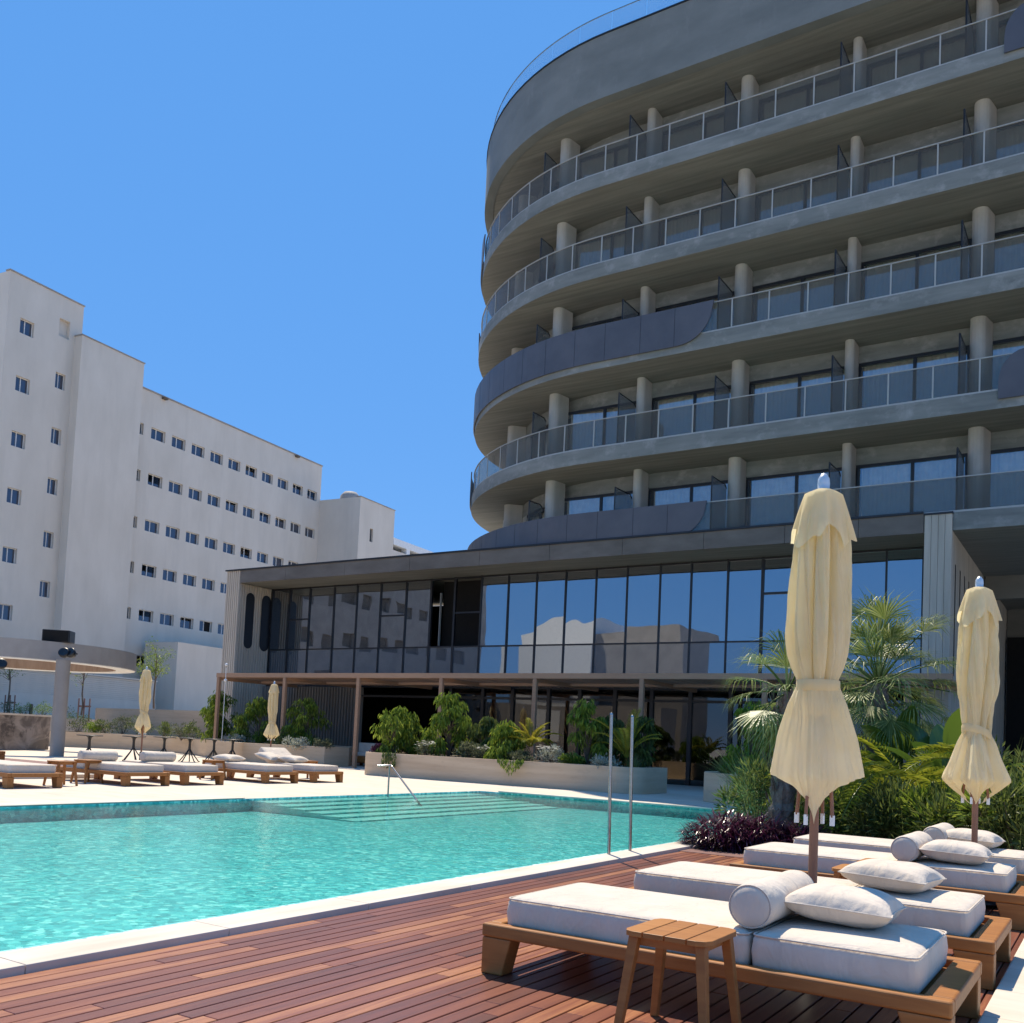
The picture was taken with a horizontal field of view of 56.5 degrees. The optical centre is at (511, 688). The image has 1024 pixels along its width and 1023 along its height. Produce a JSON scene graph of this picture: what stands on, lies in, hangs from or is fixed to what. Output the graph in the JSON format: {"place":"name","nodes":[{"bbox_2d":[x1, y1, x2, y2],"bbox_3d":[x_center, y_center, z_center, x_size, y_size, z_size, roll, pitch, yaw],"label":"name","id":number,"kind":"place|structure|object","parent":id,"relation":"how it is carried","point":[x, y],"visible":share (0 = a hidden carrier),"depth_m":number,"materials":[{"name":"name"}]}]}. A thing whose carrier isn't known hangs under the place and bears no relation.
{"place":"outdoors","nodes":[
{"label":"outdoors","id":0,"kind":"place"},
{"bbox_2d":[136,636,175,708],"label":"young tree","id":1,"kind":"object","parent":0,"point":[155,670],"visible":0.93,"depth_m":46.09,"materials":[{"name":"green plant"}]},
{"bbox_2d":[0,0,682,551],"label":"sky","id":2,"kind":"structure","parent":0,"point":[275,209],"materials":[{"name":"blue"}]},
{"bbox_2d":[0,791,733,951],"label":"pool shell","id":3,"kind":"object","parent":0,"point":[24,924],"visible":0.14,"depth_m":8.63,"materials":[{"name":"tile"}]},
{"bbox_2d":[0,842,699,978],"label":"pool coping","id":4,"kind":"object","parent":3,"relation":"on","point":[18,962],"visible":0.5,"depth_m":5.72,"materials":[{"name":"stone"}]},
{"bbox_2d":[607,712,633,853],"bbox_3d":[1.158,1.171,10.120,0.086,1.806,0.547,1,-4,32],"label":"pool grab rail","id":5,"kind":"object","parent":4,"relation":"on","point":[610,784],"visible":0.69,"depth_m":9.95,"materials":[{"name":"metal"}]},
{"bbox_2d":[0,746,749,809],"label":"terrace paving","id":6,"kind":"structure","parent":0,"point":[357,781],"depth_m":19.56,"materials":[{"name":"stone"}]},
{"bbox_2d":[0,713,51,749],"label":"stone bar","id":7,"kind":"object","parent":6,"relation":"on","point":[24,731],"visible":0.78,"depth_m":34.11,"materials":[{"name":"stone"}]},
{"bbox_2d":[0,760,62,788],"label":"sun lounger","id":8,"kind":"object","parent":6,"relation":"on","point":[10,771],"visible":1,"depth_m":15.27,"materials":[{"name":"white fabric"}]},
{"bbox_2d":[0,637,136,756],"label":"ring canopy","id":9,"kind":"object","parent":6,"relation":"on","point":[27,654],"visible":0.97,"depth_m":29.88,"materials":[{"name":"grey paint"}]},
{"bbox_2d":[42,629,74,643],"bbox_3d":[-14.482,-1.653,30.408,0.840,0.400,0.567,3,-3,-7],"label":"loudspeaker","id":10,"kind":"object","parent":9,"relation":"on","point":[62,636],"visible":0.77,"depth_m":30.14,"materials":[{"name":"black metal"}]},
{"bbox_2d":[0,669,157,719],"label":"boundary wall","id":11,"kind":"structure","parent":6,"relation":"on","point":[31,695],"depth_m":56.83,"materials":[{"name":"white concrete"}]},
{"bbox_2d":[56,759,169,786],"bbox_3d":[-7.449,1.557,17.716,2.150,0.388,0.940,1,-4,32],"label":"sun lounger","id":12,"kind":"object","parent":6,"relation":"on","point":[125,771],"visible":0.7,"depth_m":17.21,"materials":[{"name":"white fabric"}]},
{"bbox_2d":[77,750,117,760],"bbox_3d":[-7.779,1.266,17.891,0.203,0.200,0.760,1,-4,32],"label":"bolster","id":13,"kind":"object","parent":12,"relation":"on","point":[99,755],"visible":0.86,"depth_m":17.80,"materials":[{"name":"white fabric"}]},
{"bbox_2d":[0,796,244,806],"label":"side coping","id":14,"kind":"object","parent":6,"relation":"on","point":[31,803],"visible":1,"depth_m":13.31,"materials":[{"name":"stone"}]},
{"bbox_2d":[134,666,151,759],"bbox_3d":[-10.661,0.751,27.554,0.600,2.800,0.600,1,-4,32],"label":"parasol","id":15,"kind":"object","parent":6,"relation":"on","point":[142,723],"visible":0.98,"depth_m":27.48,"materials":[{"name":"beige fabric"}]},
{"bbox_2d":[95,708,208,737],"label":"retaining wall","id":16,"kind":"structure","parent":6,"relation":"on","point":[159,717],"depth_m":43.86,"materials":[{"name":"stone"}]},
{"bbox_2d":[114,760,223,784],"bbox_3d":[-6.781,1.649,18.805,2.150,0.388,0.940,1,-4,32],"label":"sun lounger","id":17,"kind":"object","parent":6,"relation":"on","point":[184,771],"visible":0.7,"depth_m":18.26,"materials":[{"name":"white fabric"}]},
{"bbox_2d":[139,751,175,761],"bbox_3d":[-7.068,1.362,19.011,0.203,0.200,0.760,1,-4,32],"label":"bolster","id":18,"kind":"object","parent":17,"relation":"on","point":[158,756],"visible":1,"depth_m":18.92,"materials":[{"name":"white fabric"}]},
{"bbox_2d":[49,730,352,765],"bbox_3d":[-13.769,2.301,38.578,20.284,0.648,6.613,1,-4,32],"label":"planter","id":19,"kind":"object","parent":6,"relation":"on","point":[339,755],"visible":0.55,"depth_m":36.66,"materials":[{"name":"concrete"}]},
{"bbox_2d":[199,690,241,741],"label":"drooping shrub","id":20,"kind":"object","parent":19,"relation":"on","point":[208,713],"visible":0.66,"depth_m":35.90,"materials":[{"name":"green plant"}]},
{"bbox_2d":[232,696,278,743],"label":"drooping shrub","id":21,"kind":"object","parent":19,"relation":"on","point":[258,709],"visible":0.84,"depth_m":34.22,"materials":[{"name":"green plant"}]},
{"bbox_2d":[280,697,331,745],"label":"drooping shrub","id":22,"kind":"object","parent":19,"relation":"in","point":[301,719],"visible":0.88,"depth_m":33.19,"materials":[{"name":"green plant"}]},
{"bbox_2d":[0,268,442,710],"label":"white building","id":23,"kind":"structure","parent":6,"relation":"on","point":[135,514],"depth_m":63.82,"materials":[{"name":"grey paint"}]},
{"bbox_2d":[197,761,298,783],"bbox_3d":[-5.741,1.800,20.649,2.150,0.388,0.940,1,-4,32],"label":"sun lounger","id":24,"kind":"object","parent":6,"relation":"on","point":[265,771],"visible":0.84,"depth_m":20.17,"materials":[{"name":"white fabric"}]},
{"bbox_2d":[263,681,278,746],"bbox_3d":[-7.671,1.105,30.436,0.600,2.692,0.600,3,-3,-13],"label":"parasol","id":25,"kind":"object","parent":6,"relation":"on","point":[271,731],"visible":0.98,"depth_m":30.36,"materials":[{"name":"beige fabric"}]},
{"bbox_2d":[246,747,342,782],"bbox_3d":[-4.989,1.740,21.887,2.150,0.716,0.940,1,-4,32],"label":"sun lounger","id":26,"kind":"object","parent":6,"relation":"on","point":[313,771],"visible":0.74,"depth_m":21.46,"materials":[{"name":"white fabric"}]},
{"bbox_2d":[365,752,667,793],"bbox_3d":[-0.255,2.189,25.227,8.495,0.628,2.070,1,-4,32],"label":"planter","id":27,"kind":"object","parent":6,"relation":"on","point":[591,777],"visible":0.91,"depth_m":23.80,"materials":[{"name":"stone"}]},
{"bbox_2d":[369,705,418,754],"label":"drooping shrub","id":28,"kind":"object","parent":27,"relation":"in","point":[390,723],"visible":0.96,"depth_m":27.12,"materials":[{"name":"green plant"}]},
{"bbox_2d":[395,711,427,754],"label":"drooping shrub","id":29,"kind":"object","parent":27,"relation":"in","point":[417,727],"visible":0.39,"depth_m":27.62,"materials":[{"name":"green plant"}]},
{"bbox_2d":[420,691,474,757],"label":"drooping shrub","id":30,"kind":"object","parent":27,"relation":"in","point":[453,706],"visible":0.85,"depth_m":26.16,"materials":[{"name":"green plant"}]},
{"bbox_2d":[464,716,498,757],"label":"dark shrub","id":31,"kind":"object","parent":27,"relation":"in","point":[476,732],"visible":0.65,"depth_m":26.20,"materials":[{"name":"green plant"}]},
{"bbox_2d":[483,719,527,759],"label":"drooping shrub","id":32,"kind":"object","parent":27,"relation":"in","point":[506,745],"visible":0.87,"depth_m":24.98,"materials":[{"name":"green plant"}]},
{"bbox_2d":[498,717,562,746],"bbox_3d":[0.534,1.148,25.049,1.458,0.779,1.552,-1,-5,45],"label":"yellow palm","id":33,"kind":"object","parent":27,"relation":"in","point":[533,739],"visible":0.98,"depth_m":24.92,"materials":[{"name":"green plant"}]},
{"bbox_2d":[566,698,615,764],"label":"drooping shrub","id":34,"kind":"object","parent":27,"relation":"in","point":[585,710],"visible":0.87,"depth_m":23.85,"materials":[{"name":"green plant"}]},
{"bbox_2d":[593,715,629,766],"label":"dark shrub","id":35,"kind":"object","parent":27,"relation":"in","point":[604,738],"visible":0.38,"depth_m":23.97,"materials":[{"name":"green plant"}]},
{"bbox_2d":[589,708,660,757],"bbox_3d":[2.671,1.085,23.393,1.635,1.214,1.773,4,-4,-26],"label":"yellow palm","id":36,"kind":"object","parent":27,"relation":"on","point":[625,740],"visible":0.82,"depth_m":23.25,"materials":[{"name":"green plant"}]},
{"bbox_2d":[620,715,662,767],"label":"dark shrub","id":37,"kind":"object","parent":27,"relation":"in","point":[641,751],"visible":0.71,"depth_m":23.61,"materials":[{"name":"green plant"}]},
{"bbox_2d":[213,673,956,773],"bbox_3d":[0.586,1.251,30.212,25.000,3.140,4.010,1,-4,32],"label":"pergola","id":38,"kind":"object","parent":6,"relation":"on","point":[691,682],"visible":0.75,"depth_m":29.11,"materials":[{"name":"brown wood"}]},
{"bbox_2d":[219,511,1023,786],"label":"glass pavilion","id":39,"kind":"structure","parent":6,"relation":"on","point":[706,601],"depth_m":32.10,"materials":[{"name":"glass"}]},
{"bbox_2d":[467,0,1023,609],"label":"hotel tower","id":40,"kind":"structure","parent":39,"relation":"on","point":[751,262],"depth_m":29.11,"materials":[{"name":"concrete"}]},
{"bbox_2d":[528,422,570,457],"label":"window","id":41,"kind":"structure","parent":40,"relation":"in","point":[544,435],"depth_m":35.25,"materials":[{"name":"grey glass"}]},
{"bbox_2d":[565,491,632,514],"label":"window","id":42,"kind":"structure","parent":40,"relation":"in","point":[602,502],"depth_m":32.51,"materials":[{"name":"glass"}]},
{"bbox_2d":[568,401,635,449],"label":"window","id":43,"kind":"structure","parent":40,"relation":"in","point":[581,435],"depth_m":32.67,"materials":[{"name":"blue glass"}]},
{"bbox_2d":[576,226,642,267],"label":"window","id":44,"kind":"structure","parent":40,"relation":"in","point":[589,252],"depth_m":33.02,"materials":[{"name":"black glass"}]},
{"bbox_2d":[579,138,646,177],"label":"window","id":45,"kind":"structure","parent":40,"relation":"in","point":[618,158],"depth_m":33.18,"materials":[{"name":"black glass"}]},
{"bbox_2d":[648,480,727,530],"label":"window","id":46,"kind":"structure","parent":40,"relation":"in","point":[700,491],"depth_m":30.53,"materials":[{"name":"black glass"}]},
{"bbox_2d":[651,385,730,437],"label":"window","id":47,"kind":"structure","parent":40,"relation":"in","point":[673,421],"depth_m":30.94,"materials":[{"name":"black glass"}]},
{"bbox_2d":[656,291,733,332],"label":"window","id":48,"kind":"structure","parent":40,"relation":"in","point":[724,313],"depth_m":30.73,"materials":[{"name":"glass"}]},
{"bbox_2d":[658,199,737,246],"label":"window","id":49,"kind":"structure","parent":40,"relation":"in","point":[684,228],"depth_m":31.29,"materials":[{"name":"black glass"}]},
{"bbox_2d":[662,106,740,151],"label":"window","id":50,"kind":"structure","parent":40,"relation":"in","point":[715,127],"depth_m":31.45,"materials":[{"name":"grey glass"}]},
{"bbox_2d":[745,467,841,525],"bbox_3d":[8.642,-5.483,28.955,2.985,2.060,0.525,1,-4,32],"label":"window","id":51,"kind":"structure","parent":40,"relation":"in","point":[781,508],"depth_m":29.19,"materials":[{"name":"blue glass"}]},
{"bbox_2d":[748,366,844,423],"bbox_3d":[8.784,-8.525,29.126,2.985,2.060,0.525,1,-4,32],"label":"window","id":52,"kind":"structure","parent":40,"relation":"in","point":[786,404],"depth_m":29.12,"materials":[{"name":"blue glass"}]},
{"bbox_2d":[752,266,846,321],"bbox_3d":[8.925,-11.567,29.296,2.985,2.060,0.525,1,-4,32],"label":"window","id":53,"kind":"structure","parent":40,"relation":"in","point":[790,300],"depth_m":29.29,"materials":[{"name":"blue glass"}]},
{"bbox_2d":[755,169,849,220],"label":"window","id":54,"kind":"structure","parent":40,"relation":"in","point":[795,198],"depth_m":29.46,"materials":[{"name":"grey glass"}]},
{"bbox_2d":[758,70,852,121],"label":"window","id":55,"kind":"structure","parent":40,"relation":"in","point":[828,91],"depth_m":29.63,"materials":[{"name":"grey glass"}]},
{"bbox_2d":[855,453,967,516],"bbox_3d":[11.406,-5.454,27.198,2.945,2.060,0.525,1,-4,32],"label":"window","id":56,"kind":"structure","parent":40,"relation":"in","point":[931,495],"depth_m":27.12,"materials":[{"name":"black glass"}]},
{"bbox_2d":[858,345,969,408],"bbox_3d":[11.547,-8.496,27.369,2.945,2.060,0.525,1,-4,32],"label":"window","id":57,"kind":"structure","parent":40,"relation":"in","point":[912,385],"depth_m":27.31,"materials":[{"name":"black glass"}]},
{"bbox_2d":[861,238,971,299],"bbox_3d":[11.688,-11.538,27.539,2.945,2.060,0.525,1,-4,32],"label":"window","id":58,"kind":"structure","parent":40,"relation":"in","point":[914,274],"depth_m":27.47,"materials":[{"name":"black glass"}]},
{"bbox_2d":[864,135,973,192],"bbox_3d":[11.829,-14.580,27.710,2.945,2.060,0.525,1,-4,32],"label":"window","id":59,"kind":"structure","parent":40,"relation":"in","point":[920,165],"depth_m":27.65,"materials":[{"name":"grey glass"}]},
{"bbox_2d":[867,29,975,87],"bbox_3d":[11.971,-17.622,27.881,2.945,2.060,0.525,1,-4,32],"label":"window","id":60,"kind":"structure","parent":40,"relation":"in","point":[922,60],"depth_m":27.81,"materials":[{"name":"grey glass"}]},
{"bbox_2d":[990,447,1023,506],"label":"window","id":61,"kind":"structure","parent":40,"relation":"in","point":[1006,489],"depth_m":25.88,"materials":[{"name":"blue glass"}]},
{"bbox_2d":[992,336,1023,389],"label":"window","id":62,"kind":"structure","parent":40,"relation":"in","point":[1011,345],"depth_m":26.16,"materials":[{"name":"blue glass"}]},
{"bbox_2d":[994,227,1023,272],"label":"window","id":63,"kind":"structure","parent":40,"relation":"in","point":[1008,253],"depth_m":26.25,"materials":[{"name":"glass"}]},
{"bbox_2d":[996,121,1023,158],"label":"window","id":64,"kind":"structure","parent":40,"relation":"in","point":[1010,141],"depth_m":26.45,"materials":[{"name":"grey glass"}]},
{"bbox_2d":[1005,637,1023,769],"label":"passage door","id":65,"kind":"structure","parent":39,"relation":"in","point":[1015,645],"depth_m":36.09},
{"bbox_2d":[498,791,751,812],"bbox_3d":[2.625,2.260,18.803,6.700,0.031,0.360,1,-4,32],"label":"coping","id":66,"kind":"object","parent":6,"relation":"on","point":[619,800],"visible":0.56,"depth_m":19.06,"materials":[{"name":"stone"}]},
{"bbox_2d":[703,771,770,805],"bbox_3d":[11.348,2.304,17.775,15.875,0.638,7.599,1,-4,32],"label":"planter","id":67,"kind":"object","parent":6,"relation":"on","point":[712,783],"visible":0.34,"depth_m":20.32,"materials":[{"name":"concrete"}]},
{"bbox_2d":[702,735,772,796],"bbox_3d":[4.547,1.428,18.145,2.403,1.402,2.564,3,-3,-14],"label":"grass clump","id":68,"kind":"object","parent":67,"relation":"on","point":[734,768],"visible":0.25,"depth_m":18.11,"materials":[{"name":"green plant"}]},
{"bbox_2d":[721,699,775,773],"bbox_3d":[5.119,1.142,20.073,1.042,1.854,1.307,4,-4,-27],"label":"bright shrub","id":69,"kind":"object","parent":67,"relation":"on","point":[737,713],"visible":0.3,"depth_m":20.01,"materials":[{"name":"green plant"}]},
{"bbox_2d":[0,792,765,938],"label":"pool water","id":70,"kind":"structure","parent":0,"point":[380,803],"depth_m":12.01,"materials":[{"name":"teal liquid"}]},
{"bbox_2d":[698,833,865,853],"bbox_3d":[11.540,2.451,9.043,18.180,0.490,6.720,1,-4,32],"label":"planting bed","id":71,"kind":"object","parent":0,"point":[722,850],"visible":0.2,"depth_m":11.23,"materials":[{"name":"soil"}]},
{"bbox_2d":[674,808,777,852],"bbox_3d":[2.603,1.701,11.442,1.337,0.572,1.391,1,-4,32],"label":"purple plant","id":72,"kind":"object","parent":71,"relation":"on","point":[701,833],"visible":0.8,"depth_m":11.14,"materials":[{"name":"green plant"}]},
{"bbox_2d":[711,755,771,823],"bbox_3d":[3.814,1.605,14.771,1.884,1.128,1.835,1,-4,32],"label":"bush","id":73,"kind":"object","parent":71,"relation":"on","point":[758,782],"visible":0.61,"depth_m":14.71,"materials":[{"name":"green plant"}]},
{"bbox_2d":[710,808,799,851],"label":"purple plant","id":74,"kind":"object","parent":71,"relation":"on","point":[769,824],"visible":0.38,"depth_m":11.22,"materials":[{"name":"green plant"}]},
{"bbox_2d":[719,629,861,827],"bbox_3d":[3.519,0.524,12.295,1.852,2.956,1.996,3,-3,-2],"label":"fan palm","id":75,"kind":"object","parent":71,"relation":"on","point":[782,793],"visible":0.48,"depth_m":12.08,"materials":[{"name":"green plant"}]},
{"bbox_2d":[763,818,833,842],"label":"purple plant","id":76,"kind":"object","parent":71,"relation":"on","point":[804,830],"visible":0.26,"depth_m":11.18,"materials":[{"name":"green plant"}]},
{"bbox_2d":[793,781,881,837],"bbox_3d":[4.165,1.593,11.906,1.468,0.921,1.505,2,-3,11],"label":"bush","id":77,"kind":"object","parent":71,"relation":"on","point":[827,824],"visible":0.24,"depth_m":11.56,"materials":[{"name":"green plant"}]},
{"bbox_2d":[763,735,955,831],"bbox_3d":[4.904,1.392,11.975,3.172,1.610,3.185,4,-3,-18],"label":"cycad","id":78,"kind":"object","parent":71,"relation":"on","point":[878,769],"visible":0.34,"depth_m":11.53,"materials":[{"name":"green plant"}]},
{"bbox_2d":[819,774,921,838],"bbox_3d":[4.286,1.506,11.381,1.557,1.030,1.658,1,-4,32],"label":"bush","id":79,"kind":"object","parent":71,"relation":"on","point":[863,805],"visible":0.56,"depth_m":11.07,"materials":[{"name":"green plant"}]},
{"bbox_2d":[784,587,957,781],"bbox_3d":[5.917,0.258,15.116,3.207,4.024,3.304,1,-4,32],"label":"fan palm","id":80,"kind":"object","parent":71,"relation":"on","point":[876,703],"visible":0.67,"depth_m":14.95,"materials":[{"name":"green plant"}]},
{"bbox_2d":[860,705,917,775],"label":"broad leaf plant","id":81,"kind":"object","parent":71,"relation":"on","point":[871,729],"visible":0.22,"depth_m":14.29,"materials":[{"name":"green plant"}]},
{"bbox_2d":[840,772,939,838],"bbox_3d":[4.519,1.532,11.112,1.659,1.113,1.642,1,-4,32],"label":"bush","id":82,"kind":"object","parent":71,"relation":"on","point":[898,784],"visible":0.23,"depth_m":10.97,"materials":[{"name":"green plant"}]},
{"bbox_2d":[882,779,981,836],"bbox_3d":[4.781,1.508,10.598,1.680,0.986,1.681,1,-4,32],"label":"bush","id":83,"kind":"object","parent":71,"relation":"on","point":[917,797],"visible":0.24,"depth_m":10.64,"materials":[{"name":"green plant"}]},
{"bbox_2d":[875,708,1023,783],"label":"broad leaf plant","id":84,"kind":"object","parent":71,"relation":"on","point":[950,732],"visible":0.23,"depth_m":13.09,"materials":[{"name":"green plant"}]},
{"bbox_2d":[888,779,1022,849],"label":"bush","id":85,"kind":"object","parent":71,"relation":"on","point":[941,796],"visible":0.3,"depth_m":10.24,"materials":[{"name":"green plant"}]},
{"bbox_2d":[900,744,1023,846],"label":"cycad","id":86,"kind":"object","parent":71,"relation":"on","point":[929,756],"visible":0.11,"depth_m":10.92,"materials":[{"name":"green plant"}]},
{"bbox_2d":[910,765,1023,848],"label":"bush","id":87,"kind":"object","parent":71,"relation":"on","point":[990,812],"visible":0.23,"depth_m":9.86,"materials":[{"name":"green plant"}]},
{"bbox_2d":[920,735,1023,776],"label":"bush","id":88,"kind":"object","parent":71,"relation":"on","point":[1006,760],"visible":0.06,"depth_m":12.84,"materials":[{"name":"green plant"}]},
{"bbox_2d":[933,762,1023,850],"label":"bush","id":89,"kind":"object","parent":71,"relation":"on","point":[1015,823],"visible":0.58,"depth_m":9.49,"materials":[{"name":"green plant"}]},
{"bbox_2d":[978,939,1023,1022],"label":"stone walk","id":90,"kind":"structure","parent":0,"point":[1005,1004],"depth_m":4.58,"materials":[{"name":"stone"}]},
{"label":"deck underlay","id":91,"kind":"structure","parent":0,"visible":0},
{"bbox_2d":[0,851,1023,1022],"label":"timber deck","id":92,"kind":"structure","parent":91,"relation":"on","point":[419,961],"depth_m":4.46,"materials":[{"name":"brown wood"}]},
{"bbox_2d":[614,918,740,1022],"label":"side table","id":93,"kind":"object","parent":92,"relation":"on","point":[661,936],"visible":1,"depth_m":3.81,"materials":[{"name":"brown wood"}]},
{"bbox_2d":[481,883,981,1022],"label":"sun lounger","id":94,"kind":"object","parent":92,"relation":"on","point":[912,974],"visible":0.89,"depth_m":4.17,"materials":[{"name":"white fabric"}]},
{"bbox_2d":[729,870,813,928],"bbox_3d":[1.235,0.982,4.476,0.203,0.200,0.760,1,-4,32],"label":"bolster","id":95,"kind":"object","parent":94,"relation":"on","point":[758,903],"visible":0.83,"depth_m":4.19,"materials":[{"name":"white fabric"}]},
{"bbox_2d":[784,883,906,928],"bbox_3d":[1.547,1.002,4.418,0.477,0.177,0.586,3,-6,29],"label":"pillow","id":96,"kind":"object","parent":94,"relation":"on","point":[862,907],"visible":0.97,"depth_m":4.22,"materials":[{"name":"white fabric"}]},
{"bbox_2d":[770,473,864,882],"bbox_3d":[1.641,0.167,5.119,0.600,2.692,0.600,1,-4,32],"label":"parasol","id":97,"kind":"object","parent":92,"relation":"on","point":[816,760],"visible":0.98,"depth_m":5.04,"materials":[{"name":"beige fabric"}]},
{"bbox_2d":[629,861,1011,989],"bbox_3d":[1.802,1.368,5.817,2.150,0.388,0.940,1,-4,32],"label":"sun lounger","id":98,"kind":"object","parent":92,"relation":"on","point":[969,926],"visible":0.47,"depth_m":5.45,"materials":[{"name":"white fabric"}]},
{"bbox_2d":[837,859,946,893],"bbox_3d":[2.236,1.096,5.588,0.477,0.177,0.586,3,-5,36],"label":"pillow","id":99,"kind":"object","parent":98,"relation":"on","point":[900,876],"visible":1,"depth_m":5.41,"materials":[{"name":"white fabric"}]},
{"bbox_2d":[729,842,1023,930],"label":"sun lounger","id":100,"kind":"object","parent":92,"relation":"on","point":[1000,886],"visible":0.63,"depth_m":7.25,"materials":[{"name":"white fabric"}]},
{"bbox_2d":[891,831,932,861],"bbox_3d":[3.152,1.240,7.488,0.203,0.200,0.760,1,-4,32],"label":"bolster","id":101,"kind":"object","parent":100,"relation":"on","point":[906,847],"visible":0.84,"depth_m":7.19,"materials":[{"name":"white fabric"}]},
{"bbox_2d":[918,839,993,864],"bbox_3d":[3.394,1.246,7.263,0.477,0.177,0.586,3,-5,31],"label":"pillow","id":102,"kind":"object","parent":100,"relation":"on","point":[962,852],"visible":0.99,"depth_m":7.06,"materials":[{"name":"white fabric"}]},
{"bbox_2d":[793,833,1023,880],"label":"sun lounger","id":103,"kind":"object","parent":92,"relation":"on","point":[1011,857],"visible":0.29,"depth_m":8.68,"materials":[{"name":"white fabric"}]},
{"bbox_2d":[946,828,1005,848],"bbox_3d":[4.144,1.355,8.594,0.477,0.177,0.586,3,-5,37],"label":"pillow","id":104,"kind":"object","parent":103,"relation":"on","point":[988,840],"visible":0.61,"depth_m":8.41,"materials":[{"name":"white fabric"}]},
{"bbox_2d":[942,576,1010,905],"bbox_3d":[3.872,0.398,7.935,0.600,2.692,0.600,1,-4,32],"label":"parasol","id":105,"kind":"object","parent":92,"relation":"on","point":[975,767],"visible":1,"depth_m":7.86,"materials":[{"name":"beige fabric"}]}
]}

